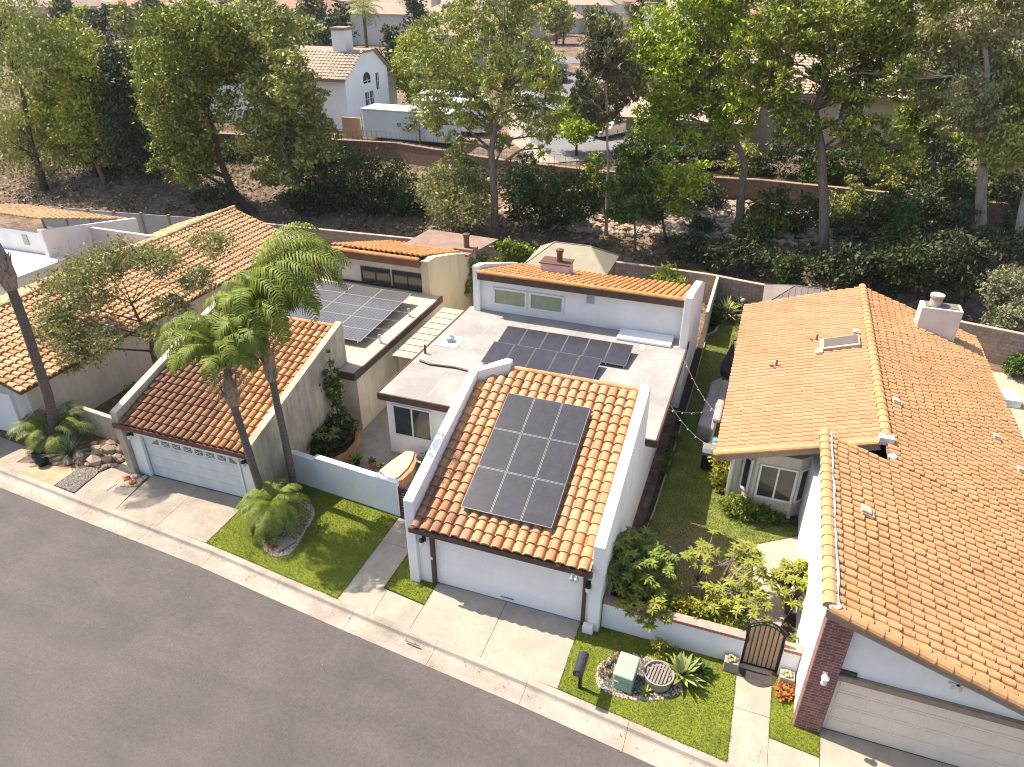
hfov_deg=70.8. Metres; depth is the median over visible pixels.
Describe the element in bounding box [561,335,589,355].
solar panel
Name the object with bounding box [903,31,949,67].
estate tree
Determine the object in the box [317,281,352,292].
solar panel
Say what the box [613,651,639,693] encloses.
utility box
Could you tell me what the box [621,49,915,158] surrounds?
beige house
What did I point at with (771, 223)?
bank shrub
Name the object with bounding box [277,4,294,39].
estate tree
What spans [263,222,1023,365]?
block wall
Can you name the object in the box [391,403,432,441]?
window
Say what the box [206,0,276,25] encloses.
estate house
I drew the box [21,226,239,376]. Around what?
jacaranda
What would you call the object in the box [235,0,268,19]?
estate tree
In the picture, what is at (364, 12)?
estate palm
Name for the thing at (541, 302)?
window
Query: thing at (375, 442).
patio
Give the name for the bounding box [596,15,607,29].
estate tree
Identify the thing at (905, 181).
bush
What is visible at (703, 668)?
agave
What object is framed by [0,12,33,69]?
estate tree
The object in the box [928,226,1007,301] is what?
dark shrub
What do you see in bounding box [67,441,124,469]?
rubble
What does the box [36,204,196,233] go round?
panel fence
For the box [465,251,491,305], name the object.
climbing vine
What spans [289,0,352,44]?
estate house
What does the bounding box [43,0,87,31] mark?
estate tree
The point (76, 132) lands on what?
slope tree
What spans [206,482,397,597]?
lawn
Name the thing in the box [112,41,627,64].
street
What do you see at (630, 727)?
kerb
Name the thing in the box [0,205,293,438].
tiled house
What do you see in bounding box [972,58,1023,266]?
slope tree
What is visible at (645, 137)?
street tree
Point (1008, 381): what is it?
path
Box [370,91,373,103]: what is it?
window
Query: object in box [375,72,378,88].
window
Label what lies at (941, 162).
bush
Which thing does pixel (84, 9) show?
estate tree
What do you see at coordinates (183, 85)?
slope tree
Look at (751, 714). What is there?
path
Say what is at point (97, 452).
boulder
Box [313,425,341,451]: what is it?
garden plant
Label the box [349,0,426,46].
estate house
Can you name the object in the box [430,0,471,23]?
estate tree
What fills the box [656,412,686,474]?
garden shrub
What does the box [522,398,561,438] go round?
solar panel
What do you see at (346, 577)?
grass
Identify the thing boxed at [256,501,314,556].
gravel
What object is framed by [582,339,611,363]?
solar panel
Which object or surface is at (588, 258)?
gazebo
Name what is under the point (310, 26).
estate tree
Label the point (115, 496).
pavement
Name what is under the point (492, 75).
slope tree
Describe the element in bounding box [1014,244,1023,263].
bank shrub
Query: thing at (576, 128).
street tree
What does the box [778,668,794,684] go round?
planter box
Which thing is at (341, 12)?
estate tree
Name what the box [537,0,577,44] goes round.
estate tree
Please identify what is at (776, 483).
window
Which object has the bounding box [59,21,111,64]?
estate tree
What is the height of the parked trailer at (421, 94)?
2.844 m
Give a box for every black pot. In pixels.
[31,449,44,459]
[34,454,47,466]
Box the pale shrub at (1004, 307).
[975,256,1023,331]
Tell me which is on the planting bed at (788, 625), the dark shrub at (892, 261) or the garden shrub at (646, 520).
the garden shrub at (646, 520)
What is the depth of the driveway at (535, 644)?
22.46 m
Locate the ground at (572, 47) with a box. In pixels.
[0,27,1023,766]
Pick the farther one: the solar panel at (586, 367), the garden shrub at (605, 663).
the solar panel at (586, 367)
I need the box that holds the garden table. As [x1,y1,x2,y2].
[998,388,1021,408]
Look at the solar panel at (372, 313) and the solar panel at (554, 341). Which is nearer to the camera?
the solar panel at (554, 341)
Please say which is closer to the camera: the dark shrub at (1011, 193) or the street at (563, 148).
the dark shrub at (1011, 193)
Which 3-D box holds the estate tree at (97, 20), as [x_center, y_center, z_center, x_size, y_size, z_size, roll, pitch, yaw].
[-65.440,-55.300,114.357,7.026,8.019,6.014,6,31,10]
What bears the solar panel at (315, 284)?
on the weathered house at (178, 426)
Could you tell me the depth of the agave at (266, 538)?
25.82 m
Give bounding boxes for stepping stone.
[273,536,294,551]
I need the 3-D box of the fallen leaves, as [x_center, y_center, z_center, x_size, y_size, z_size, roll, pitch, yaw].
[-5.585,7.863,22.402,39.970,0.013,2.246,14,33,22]
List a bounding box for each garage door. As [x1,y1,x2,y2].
[0,391,25,434]
[143,437,244,496]
[435,539,582,620]
[822,680,1023,766]
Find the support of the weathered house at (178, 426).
on the ground at (572, 47)
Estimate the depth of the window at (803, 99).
58.49 m
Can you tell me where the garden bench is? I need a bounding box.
[379,451,417,488]
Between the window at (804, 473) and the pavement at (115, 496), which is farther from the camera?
the pavement at (115, 496)
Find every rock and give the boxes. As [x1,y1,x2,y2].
[122,474,129,480]
[128,479,136,484]
[131,474,139,478]
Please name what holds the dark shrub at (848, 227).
on the ground at (572, 47)
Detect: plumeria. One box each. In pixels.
[605,525,679,598]
[613,579,676,631]
[672,529,776,608]
[705,565,773,626]
[763,556,808,614]
[786,632,799,643]
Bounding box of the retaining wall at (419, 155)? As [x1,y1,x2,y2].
[0,127,1018,227]
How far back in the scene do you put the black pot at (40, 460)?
29.66 m
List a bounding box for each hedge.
[286,157,343,214]
[314,147,422,216]
[487,159,606,228]
[644,587,738,627]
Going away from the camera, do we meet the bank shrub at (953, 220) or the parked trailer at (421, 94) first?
the bank shrub at (953, 220)
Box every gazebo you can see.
[523,241,619,275]
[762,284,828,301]
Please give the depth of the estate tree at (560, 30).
135.31 m
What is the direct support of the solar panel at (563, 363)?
on the white house at (443, 394)
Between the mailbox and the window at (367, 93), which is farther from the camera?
the window at (367, 93)
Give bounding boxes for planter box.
[723,653,738,673]
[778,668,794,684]
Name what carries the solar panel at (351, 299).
on the weathered house at (178, 426)
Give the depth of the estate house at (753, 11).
127.69 m
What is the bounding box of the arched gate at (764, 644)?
[740,621,786,672]
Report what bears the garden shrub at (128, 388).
on the planting bed at (89, 438)
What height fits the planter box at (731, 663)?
0.503 m
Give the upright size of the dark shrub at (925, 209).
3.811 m
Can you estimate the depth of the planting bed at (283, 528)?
26.47 m
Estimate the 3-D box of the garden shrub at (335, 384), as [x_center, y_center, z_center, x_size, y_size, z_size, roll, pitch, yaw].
[-7.553,0.557,30.117,1.162,4.652,1.109,-24,38,-35]
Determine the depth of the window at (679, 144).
59.50 m
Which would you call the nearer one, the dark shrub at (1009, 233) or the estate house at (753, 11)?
the dark shrub at (1009, 233)
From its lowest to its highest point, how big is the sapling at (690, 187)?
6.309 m
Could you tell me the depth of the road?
20.92 m
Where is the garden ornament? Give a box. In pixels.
[740,298,745,314]
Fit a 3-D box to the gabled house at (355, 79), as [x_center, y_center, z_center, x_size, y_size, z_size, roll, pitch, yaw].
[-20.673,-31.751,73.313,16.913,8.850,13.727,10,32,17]
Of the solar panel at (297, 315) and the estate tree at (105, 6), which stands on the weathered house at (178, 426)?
the solar panel at (297, 315)
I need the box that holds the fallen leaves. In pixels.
[4,476,692,762]
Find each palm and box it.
[0,243,63,440]
[154,307,269,492]
[203,221,352,494]
[234,478,310,545]
[344,0,383,47]
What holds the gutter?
on the gutter bedding
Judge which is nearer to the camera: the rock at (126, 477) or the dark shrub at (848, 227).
the rock at (126, 477)
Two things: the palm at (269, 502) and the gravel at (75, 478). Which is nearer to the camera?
the palm at (269, 502)
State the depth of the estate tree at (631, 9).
97.94 m
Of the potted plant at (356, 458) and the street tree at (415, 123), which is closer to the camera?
the potted plant at (356, 458)
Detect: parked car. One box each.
[556,62,568,68]
[595,119,625,139]
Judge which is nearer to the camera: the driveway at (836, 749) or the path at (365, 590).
the driveway at (836, 749)
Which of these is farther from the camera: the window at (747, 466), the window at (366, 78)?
the window at (366, 78)
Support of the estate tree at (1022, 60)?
on the ground at (572, 47)
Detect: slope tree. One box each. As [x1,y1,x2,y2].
[0,0,85,191]
[21,11,138,186]
[64,36,167,183]
[116,0,258,214]
[216,0,344,213]
[392,0,571,239]
[566,3,646,235]
[619,0,777,230]
[746,0,992,255]
[887,0,1023,236]
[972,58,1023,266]
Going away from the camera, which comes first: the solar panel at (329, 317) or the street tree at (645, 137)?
the solar panel at (329, 317)
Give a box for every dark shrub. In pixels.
[188,178,246,210]
[274,183,317,215]
[663,227,715,267]
[682,213,720,236]
[687,180,730,212]
[692,232,748,271]
[734,221,774,249]
[736,236,782,281]
[745,182,806,230]
[756,244,820,284]
[779,189,834,235]
[799,243,846,285]
[816,230,887,287]
[831,209,883,243]
[841,234,937,296]
[847,182,926,239]
[891,221,978,299]
[893,178,974,231]
[923,169,975,207]
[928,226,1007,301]
[965,164,1023,220]
[966,206,1023,267]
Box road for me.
[0,488,654,766]
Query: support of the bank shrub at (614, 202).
on the ground at (572, 47)
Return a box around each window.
[360,265,390,284]
[363,72,370,83]
[365,92,369,105]
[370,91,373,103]
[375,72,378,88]
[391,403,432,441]
[392,270,421,289]
[493,287,526,308]
[529,292,563,314]
[674,128,699,147]
[714,129,734,154]
[738,458,753,492]
[754,463,798,503]
[793,467,809,503]
[794,124,823,151]
[798,98,812,111]
[837,102,865,120]
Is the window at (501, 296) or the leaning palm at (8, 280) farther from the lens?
the window at (501, 296)
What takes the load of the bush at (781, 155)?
on the ground at (572, 47)
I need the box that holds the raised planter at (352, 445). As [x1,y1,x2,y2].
[312,421,360,463]
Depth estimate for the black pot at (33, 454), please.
29.94 m
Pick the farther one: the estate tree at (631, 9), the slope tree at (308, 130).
the estate tree at (631, 9)
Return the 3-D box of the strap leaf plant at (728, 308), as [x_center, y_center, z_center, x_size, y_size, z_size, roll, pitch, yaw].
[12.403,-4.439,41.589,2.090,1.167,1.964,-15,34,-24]
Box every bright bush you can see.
[491,236,538,262]
[646,261,689,284]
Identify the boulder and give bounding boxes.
[62,458,70,464]
[72,450,86,461]
[86,455,101,466]
[90,445,100,450]
[90,449,103,456]
[100,444,115,453]
[101,455,113,463]
[106,439,115,445]
[112,453,121,461]
[115,445,122,453]
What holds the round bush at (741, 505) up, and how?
on the lawn at (675, 495)
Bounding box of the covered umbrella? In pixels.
[720,343,734,379]
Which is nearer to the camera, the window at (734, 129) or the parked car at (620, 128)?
the window at (734, 129)
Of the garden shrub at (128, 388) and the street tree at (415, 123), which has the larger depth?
the street tree at (415, 123)
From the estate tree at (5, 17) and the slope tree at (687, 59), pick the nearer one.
the slope tree at (687, 59)
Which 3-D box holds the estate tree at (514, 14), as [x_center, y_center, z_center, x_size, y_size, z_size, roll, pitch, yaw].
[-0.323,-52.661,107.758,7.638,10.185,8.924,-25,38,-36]
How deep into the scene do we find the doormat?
20.92 m
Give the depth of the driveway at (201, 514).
27.58 m
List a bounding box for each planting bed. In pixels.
[17,393,125,471]
[17,465,76,485]
[56,468,681,699]
[120,475,312,556]
[612,306,797,641]
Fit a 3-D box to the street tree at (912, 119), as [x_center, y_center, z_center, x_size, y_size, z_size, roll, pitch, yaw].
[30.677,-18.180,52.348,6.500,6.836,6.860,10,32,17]
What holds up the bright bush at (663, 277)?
on the ground at (572, 47)
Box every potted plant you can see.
[347,450,364,465]
[366,456,375,467]
[377,462,384,469]
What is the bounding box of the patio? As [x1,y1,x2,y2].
[349,405,423,511]
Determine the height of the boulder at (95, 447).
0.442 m
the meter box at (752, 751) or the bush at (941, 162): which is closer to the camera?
the meter box at (752, 751)
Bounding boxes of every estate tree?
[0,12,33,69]
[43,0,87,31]
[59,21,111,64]
[62,3,96,27]
[81,7,121,49]
[101,2,119,36]
[106,0,139,41]
[115,35,161,51]
[131,0,167,38]
[215,0,231,20]
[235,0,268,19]
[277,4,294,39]
[282,14,329,45]
[291,0,327,33]
[313,15,357,45]
[320,1,359,37]
[378,23,408,82]
[396,0,429,34]
[404,13,446,36]
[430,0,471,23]
[484,36,517,86]
[506,0,529,36]
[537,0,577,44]
[549,5,578,44]
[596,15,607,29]
[624,0,665,41]
[629,0,673,27]
[706,0,750,21]
[741,12,777,49]
[846,3,896,51]
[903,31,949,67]
[917,81,973,116]
[974,50,1023,89]
[996,1,1021,32]
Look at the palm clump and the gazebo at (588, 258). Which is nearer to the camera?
the palm clump
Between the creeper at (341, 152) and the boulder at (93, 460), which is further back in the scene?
the creeper at (341, 152)
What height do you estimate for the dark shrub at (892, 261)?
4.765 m
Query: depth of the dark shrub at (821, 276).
45.04 m
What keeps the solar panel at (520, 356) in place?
on the white house at (443, 394)
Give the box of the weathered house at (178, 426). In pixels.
[110,229,498,502]
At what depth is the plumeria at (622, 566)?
22.05 m
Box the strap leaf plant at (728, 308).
[713,296,742,318]
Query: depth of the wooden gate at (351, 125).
65.03 m
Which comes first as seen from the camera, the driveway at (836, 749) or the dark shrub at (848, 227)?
the driveway at (836, 749)
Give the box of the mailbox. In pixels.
[572,651,588,688]
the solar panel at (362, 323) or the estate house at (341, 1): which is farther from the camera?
the estate house at (341, 1)
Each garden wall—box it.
[65,402,119,442]
[291,449,400,516]
[601,594,801,674]
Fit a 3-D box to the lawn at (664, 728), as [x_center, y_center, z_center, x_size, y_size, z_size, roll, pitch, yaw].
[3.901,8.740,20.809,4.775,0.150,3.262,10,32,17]
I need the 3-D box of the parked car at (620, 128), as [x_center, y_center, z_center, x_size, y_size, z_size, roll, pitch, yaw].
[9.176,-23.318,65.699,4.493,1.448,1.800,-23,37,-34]
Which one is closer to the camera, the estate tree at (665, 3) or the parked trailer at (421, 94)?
the parked trailer at (421, 94)
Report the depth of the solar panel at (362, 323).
33.71 m
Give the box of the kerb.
[0,465,736,766]
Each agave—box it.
[45,430,93,463]
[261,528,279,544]
[639,682,651,695]
[660,651,705,687]
[690,657,715,678]
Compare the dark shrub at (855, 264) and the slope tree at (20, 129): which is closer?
the dark shrub at (855, 264)
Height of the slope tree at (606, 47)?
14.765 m
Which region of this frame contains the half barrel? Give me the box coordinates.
[643,660,674,692]
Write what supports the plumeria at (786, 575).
on the path at (775, 552)
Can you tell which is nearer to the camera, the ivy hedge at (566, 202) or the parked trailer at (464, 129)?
the ivy hedge at (566, 202)
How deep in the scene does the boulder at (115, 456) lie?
30.03 m
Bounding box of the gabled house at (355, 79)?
[201,26,397,130]
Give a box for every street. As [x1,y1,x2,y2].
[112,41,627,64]
[524,76,667,161]
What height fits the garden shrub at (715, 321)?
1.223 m
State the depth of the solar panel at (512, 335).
32.74 m
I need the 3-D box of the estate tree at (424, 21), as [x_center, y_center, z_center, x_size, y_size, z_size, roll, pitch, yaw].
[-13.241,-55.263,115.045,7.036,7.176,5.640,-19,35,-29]
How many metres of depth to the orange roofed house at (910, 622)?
21.42 m
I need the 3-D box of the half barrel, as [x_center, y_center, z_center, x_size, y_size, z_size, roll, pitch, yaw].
[4.210,8.462,20.730,0.880,0.410,0.880,10,32,17]
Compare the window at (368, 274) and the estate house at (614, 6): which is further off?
the estate house at (614, 6)
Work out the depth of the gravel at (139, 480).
28.86 m
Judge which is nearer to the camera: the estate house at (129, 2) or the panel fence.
the panel fence
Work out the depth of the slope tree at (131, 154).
58.18 m
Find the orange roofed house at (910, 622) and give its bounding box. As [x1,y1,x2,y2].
[713,283,1023,766]
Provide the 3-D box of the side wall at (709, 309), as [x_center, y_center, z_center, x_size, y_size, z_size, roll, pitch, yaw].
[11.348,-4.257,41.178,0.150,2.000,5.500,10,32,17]
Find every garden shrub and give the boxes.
[117,380,138,398]
[307,409,362,455]
[319,349,348,425]
[598,650,618,677]
[617,517,651,585]
[650,636,679,662]
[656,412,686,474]
[704,295,746,325]
[1002,351,1023,376]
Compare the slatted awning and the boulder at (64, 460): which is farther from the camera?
the slatted awning
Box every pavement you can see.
[0,437,36,470]
[75,462,142,508]
[507,79,625,162]
[767,738,818,766]
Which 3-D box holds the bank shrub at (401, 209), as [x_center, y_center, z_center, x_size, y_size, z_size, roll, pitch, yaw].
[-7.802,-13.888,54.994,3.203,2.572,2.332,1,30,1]
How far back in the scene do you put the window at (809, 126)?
59.79 m
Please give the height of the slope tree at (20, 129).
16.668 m
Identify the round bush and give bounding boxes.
[718,490,764,523]
[755,503,789,529]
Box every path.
[338,517,423,627]
[727,663,772,766]
[750,536,797,629]
[992,371,1023,441]
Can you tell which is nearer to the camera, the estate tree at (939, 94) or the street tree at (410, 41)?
the estate tree at (939, 94)
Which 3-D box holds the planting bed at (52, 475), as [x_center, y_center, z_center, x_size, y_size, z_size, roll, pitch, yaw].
[-19.145,3.651,29.537,2.300,0.132,1.197,10,32,17]
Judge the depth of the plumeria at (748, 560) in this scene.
22.49 m
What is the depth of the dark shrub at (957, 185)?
46.88 m
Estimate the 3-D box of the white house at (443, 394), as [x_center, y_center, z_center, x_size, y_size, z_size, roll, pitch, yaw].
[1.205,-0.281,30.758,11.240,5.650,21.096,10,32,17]
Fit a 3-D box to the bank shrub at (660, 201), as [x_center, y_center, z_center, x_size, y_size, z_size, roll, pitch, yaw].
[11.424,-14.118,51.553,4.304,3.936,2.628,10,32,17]
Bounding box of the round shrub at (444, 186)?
[405,156,500,232]
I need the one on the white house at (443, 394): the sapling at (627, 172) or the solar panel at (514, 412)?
the solar panel at (514, 412)
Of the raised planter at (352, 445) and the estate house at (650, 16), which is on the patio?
the raised planter at (352, 445)
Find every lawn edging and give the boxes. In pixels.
[624,335,706,589]
[706,315,741,335]
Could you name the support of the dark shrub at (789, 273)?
on the ground at (572, 47)
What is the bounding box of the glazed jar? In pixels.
[709,436,717,442]
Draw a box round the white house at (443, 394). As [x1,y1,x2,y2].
[377,248,704,634]
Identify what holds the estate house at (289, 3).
on the ground at (572, 47)
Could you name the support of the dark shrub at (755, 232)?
on the ground at (572, 47)
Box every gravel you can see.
[56,467,97,491]
[121,473,146,486]
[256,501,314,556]
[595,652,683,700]
[595,654,681,700]
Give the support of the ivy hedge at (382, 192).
on the ground at (572, 47)
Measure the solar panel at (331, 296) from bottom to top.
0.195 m
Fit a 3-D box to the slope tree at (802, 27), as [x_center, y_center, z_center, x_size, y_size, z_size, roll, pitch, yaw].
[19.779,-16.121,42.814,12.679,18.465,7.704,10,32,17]
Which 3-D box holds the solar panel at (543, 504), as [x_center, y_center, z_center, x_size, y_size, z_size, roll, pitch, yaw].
[0.980,3.748,22.367,0.980,0.683,1.477,10,32,17]
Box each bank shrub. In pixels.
[390,185,428,214]
[450,150,489,186]
[500,151,552,195]
[572,151,617,207]
[608,167,657,213]
[651,157,692,209]
[732,195,792,238]
[828,173,879,227]
[866,200,930,252]
[919,197,996,256]
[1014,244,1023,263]
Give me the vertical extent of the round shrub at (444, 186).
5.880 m
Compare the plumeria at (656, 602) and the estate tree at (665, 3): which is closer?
the plumeria at (656, 602)
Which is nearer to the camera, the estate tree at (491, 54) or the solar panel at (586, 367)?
the solar panel at (586, 367)
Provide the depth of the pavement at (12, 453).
30.44 m
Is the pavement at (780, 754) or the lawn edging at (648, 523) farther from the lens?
the lawn edging at (648, 523)
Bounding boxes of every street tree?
[387,18,449,105]
[397,105,441,145]
[417,43,483,90]
[516,48,570,99]
[542,95,617,154]
[616,123,665,153]
[886,90,976,177]
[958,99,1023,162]
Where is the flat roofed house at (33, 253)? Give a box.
[0,203,154,294]
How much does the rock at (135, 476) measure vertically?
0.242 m
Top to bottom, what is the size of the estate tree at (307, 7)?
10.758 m
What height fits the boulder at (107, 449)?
0.492 m
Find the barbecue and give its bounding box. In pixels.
[700,443,715,469]
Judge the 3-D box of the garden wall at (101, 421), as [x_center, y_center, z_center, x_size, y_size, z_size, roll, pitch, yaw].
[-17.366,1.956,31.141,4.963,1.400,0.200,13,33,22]
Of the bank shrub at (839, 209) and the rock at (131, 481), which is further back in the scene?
the bank shrub at (839, 209)
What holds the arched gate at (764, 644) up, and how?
attached to the garden wall at (703, 637)
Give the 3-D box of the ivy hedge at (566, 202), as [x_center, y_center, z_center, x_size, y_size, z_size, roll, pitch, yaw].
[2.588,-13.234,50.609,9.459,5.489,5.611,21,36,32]
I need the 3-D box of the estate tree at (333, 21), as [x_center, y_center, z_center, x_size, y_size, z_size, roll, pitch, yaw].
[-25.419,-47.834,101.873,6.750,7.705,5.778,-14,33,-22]
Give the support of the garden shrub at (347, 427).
on the patio
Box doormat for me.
[739,667,775,686]
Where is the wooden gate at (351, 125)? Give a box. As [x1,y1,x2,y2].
[341,117,362,138]
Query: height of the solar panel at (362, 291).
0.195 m
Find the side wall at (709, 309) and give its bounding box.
[701,276,718,342]
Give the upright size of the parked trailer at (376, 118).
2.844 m
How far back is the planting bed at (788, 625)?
31.58 m
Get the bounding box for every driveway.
[116,475,247,542]
[410,583,579,688]
[819,728,954,766]
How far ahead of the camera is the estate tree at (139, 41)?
89.06 m
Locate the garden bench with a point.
(402, 468)
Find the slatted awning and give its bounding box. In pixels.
[392,307,463,372]
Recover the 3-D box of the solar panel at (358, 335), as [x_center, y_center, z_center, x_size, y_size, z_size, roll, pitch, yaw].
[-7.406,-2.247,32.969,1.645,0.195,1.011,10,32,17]
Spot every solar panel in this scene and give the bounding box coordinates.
[284,307,317,319]
[297,279,324,287]
[299,300,331,310]
[311,311,350,323]
[312,289,342,301]
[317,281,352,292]
[322,302,361,315]
[333,293,371,306]
[342,316,381,330]
[343,326,370,342]
[344,285,381,297]
[352,307,391,320]
[363,298,401,311]
[373,289,410,302]
[461,466,505,513]
[478,428,520,471]
[481,341,514,363]
[490,472,534,521]
[494,393,534,432]
[498,326,527,344]
[507,345,535,366]
[507,434,548,478]
[518,329,547,347]
[521,479,565,528]
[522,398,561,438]
[525,348,556,370]
[536,439,578,484]
[539,332,568,352]
[548,352,579,374]
[550,403,590,444]
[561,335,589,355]
[571,355,601,378]
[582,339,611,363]
[603,342,633,367]
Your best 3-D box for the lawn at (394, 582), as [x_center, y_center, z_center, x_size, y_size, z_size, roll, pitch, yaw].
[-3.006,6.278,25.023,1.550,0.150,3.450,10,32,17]
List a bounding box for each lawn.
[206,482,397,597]
[385,555,436,604]
[558,625,735,761]
[626,318,797,633]
[769,674,818,756]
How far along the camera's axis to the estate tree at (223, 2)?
134.35 m
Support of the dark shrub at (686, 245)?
on the ground at (572, 47)
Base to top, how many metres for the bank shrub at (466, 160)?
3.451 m
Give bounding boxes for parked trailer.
[360,103,468,144]
[413,96,488,132]
[419,89,493,121]
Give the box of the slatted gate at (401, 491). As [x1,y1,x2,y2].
[398,486,407,517]
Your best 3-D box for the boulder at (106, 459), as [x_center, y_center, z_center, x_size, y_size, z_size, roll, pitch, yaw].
[-16.892,3.173,30.015,0.566,0.376,0.391,10,32,17]
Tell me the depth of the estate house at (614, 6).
158.83 m
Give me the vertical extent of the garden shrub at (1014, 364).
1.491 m
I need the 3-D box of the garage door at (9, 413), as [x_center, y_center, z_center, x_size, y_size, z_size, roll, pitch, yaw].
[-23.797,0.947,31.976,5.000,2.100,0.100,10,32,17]
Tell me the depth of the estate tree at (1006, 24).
99.37 m
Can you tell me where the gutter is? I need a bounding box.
[0,474,704,766]
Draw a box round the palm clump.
[6,400,96,459]
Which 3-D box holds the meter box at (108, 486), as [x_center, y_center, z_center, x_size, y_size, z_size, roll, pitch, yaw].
[-16.052,4.087,28.630,0.360,0.027,0.500,14,33,22]
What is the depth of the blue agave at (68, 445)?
30.07 m
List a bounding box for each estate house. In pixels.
[0,0,41,16]
[29,0,108,28]
[97,0,167,37]
[159,0,218,36]
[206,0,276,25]
[276,0,296,6]
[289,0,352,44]
[336,0,357,4]
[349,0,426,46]
[396,0,530,79]
[418,0,447,8]
[419,0,487,19]
[486,2,547,38]
[546,0,623,33]
[619,0,635,26]
[630,0,677,28]
[634,2,724,85]
[744,0,768,21]
[899,0,976,27]
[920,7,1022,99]
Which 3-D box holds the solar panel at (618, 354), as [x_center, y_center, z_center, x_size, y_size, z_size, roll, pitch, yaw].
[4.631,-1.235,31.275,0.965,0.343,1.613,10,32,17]
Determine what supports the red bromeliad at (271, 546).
on the gravel at (290, 550)
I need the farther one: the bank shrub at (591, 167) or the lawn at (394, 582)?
the bank shrub at (591, 167)
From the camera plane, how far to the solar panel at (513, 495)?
22.59 m
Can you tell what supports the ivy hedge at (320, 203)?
on the ground at (572, 47)
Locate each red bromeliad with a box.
[267,542,277,549]
[773,681,796,701]
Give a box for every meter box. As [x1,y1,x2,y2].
[100,481,116,490]
[744,741,760,762]
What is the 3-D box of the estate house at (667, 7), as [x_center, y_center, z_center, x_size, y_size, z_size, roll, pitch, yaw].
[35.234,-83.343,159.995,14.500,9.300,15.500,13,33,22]
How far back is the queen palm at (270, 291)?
22.96 m
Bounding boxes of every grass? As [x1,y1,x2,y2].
[207,482,820,760]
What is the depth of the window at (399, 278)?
37.91 m
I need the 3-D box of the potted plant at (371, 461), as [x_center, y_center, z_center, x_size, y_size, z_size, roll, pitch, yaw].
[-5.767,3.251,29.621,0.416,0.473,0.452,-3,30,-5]
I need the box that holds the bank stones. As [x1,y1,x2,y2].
[460,177,1005,251]
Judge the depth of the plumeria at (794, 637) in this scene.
21.41 m
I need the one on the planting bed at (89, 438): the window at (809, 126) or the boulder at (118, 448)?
the boulder at (118, 448)
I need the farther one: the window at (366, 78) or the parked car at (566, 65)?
the parked car at (566, 65)
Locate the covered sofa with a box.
[696,378,728,441]
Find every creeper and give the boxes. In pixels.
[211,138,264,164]
[323,141,364,171]
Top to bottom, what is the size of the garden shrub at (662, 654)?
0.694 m
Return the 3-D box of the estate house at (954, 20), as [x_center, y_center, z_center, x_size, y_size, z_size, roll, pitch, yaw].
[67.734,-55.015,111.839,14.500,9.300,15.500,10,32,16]
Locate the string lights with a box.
[668,405,721,413]
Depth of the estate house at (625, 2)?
171.09 m
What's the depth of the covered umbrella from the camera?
34.74 m
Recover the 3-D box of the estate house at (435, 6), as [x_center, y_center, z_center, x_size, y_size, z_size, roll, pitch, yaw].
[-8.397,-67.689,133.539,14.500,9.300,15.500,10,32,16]
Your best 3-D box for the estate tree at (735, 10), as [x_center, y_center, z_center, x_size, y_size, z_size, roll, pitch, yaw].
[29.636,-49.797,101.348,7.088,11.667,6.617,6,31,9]
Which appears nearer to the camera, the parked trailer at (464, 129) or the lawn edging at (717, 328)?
the lawn edging at (717, 328)
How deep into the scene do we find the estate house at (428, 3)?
149.04 m
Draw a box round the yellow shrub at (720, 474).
[706,451,730,492]
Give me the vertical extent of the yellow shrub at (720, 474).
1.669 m
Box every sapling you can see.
[600,140,664,251]
[644,157,715,242]
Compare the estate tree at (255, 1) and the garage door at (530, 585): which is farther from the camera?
the estate tree at (255, 1)
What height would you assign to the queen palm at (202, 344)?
8.305 m
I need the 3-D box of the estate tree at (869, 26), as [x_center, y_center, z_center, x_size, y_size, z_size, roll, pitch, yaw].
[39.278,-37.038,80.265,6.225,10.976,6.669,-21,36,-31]
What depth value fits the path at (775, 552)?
24.99 m
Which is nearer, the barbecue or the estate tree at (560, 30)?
the barbecue
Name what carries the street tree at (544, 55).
on the pavement at (521, 143)
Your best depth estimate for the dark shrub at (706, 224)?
49.65 m
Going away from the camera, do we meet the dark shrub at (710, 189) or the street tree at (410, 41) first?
the dark shrub at (710, 189)

